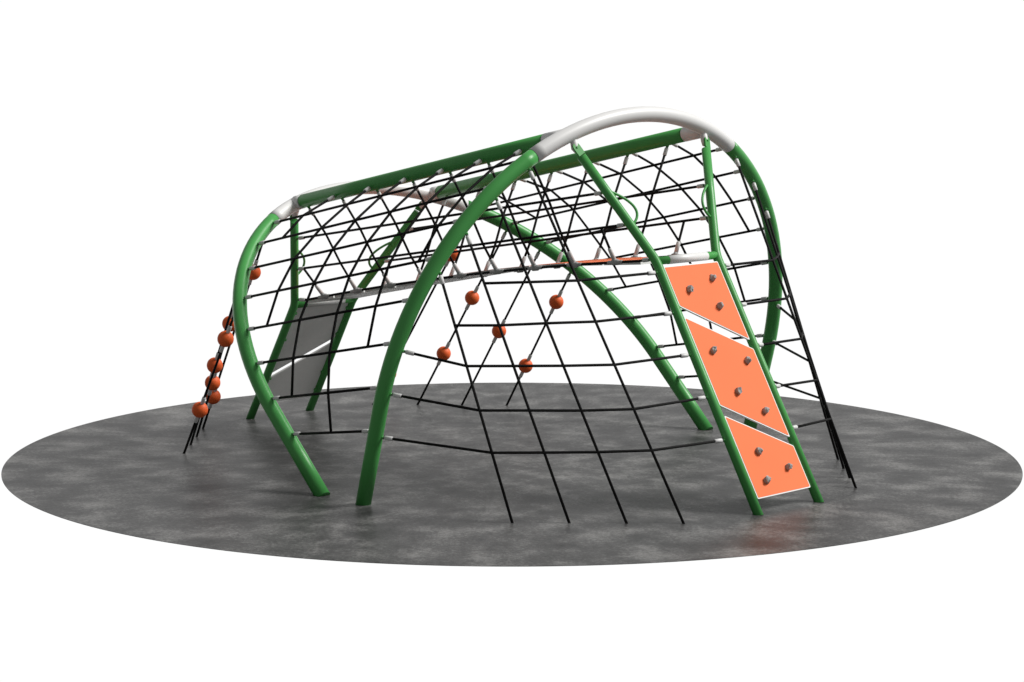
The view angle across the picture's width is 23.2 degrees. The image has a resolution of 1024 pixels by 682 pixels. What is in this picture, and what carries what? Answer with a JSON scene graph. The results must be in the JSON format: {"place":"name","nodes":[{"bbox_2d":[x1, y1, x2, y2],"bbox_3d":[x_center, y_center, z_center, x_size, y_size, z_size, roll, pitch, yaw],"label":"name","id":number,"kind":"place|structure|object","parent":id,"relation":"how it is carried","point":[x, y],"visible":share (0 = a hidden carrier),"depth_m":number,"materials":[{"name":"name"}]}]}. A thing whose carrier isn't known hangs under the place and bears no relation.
{"place":"outdoors","nodes":[
{"label":"outdoors","id":0,"kind":"place"},
{"bbox_2d":[1,383,1022,566],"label":"ground","id":1,"kind":"structure","parent":0,"point":[231,479],"depth_m":23.52,"materials":[{"name":"rubber"}]},
{"bbox_2d":[183,106,856,523],"bbox_3d":[-0.040,-0.567,24.633,5.411,3.593,7.370,-7,10,-43],"label":"climbing frame","id":2,"kind":"object","parent":1,"relation":"on","point":[733,376],"visible":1,"depth_m":23.26,"materials":[{"name":"green metal"}]},
{"bbox_2d":[0,0,1023,681],"label":"sky","id":3,"kind":"structure","parent":0,"point":[144,144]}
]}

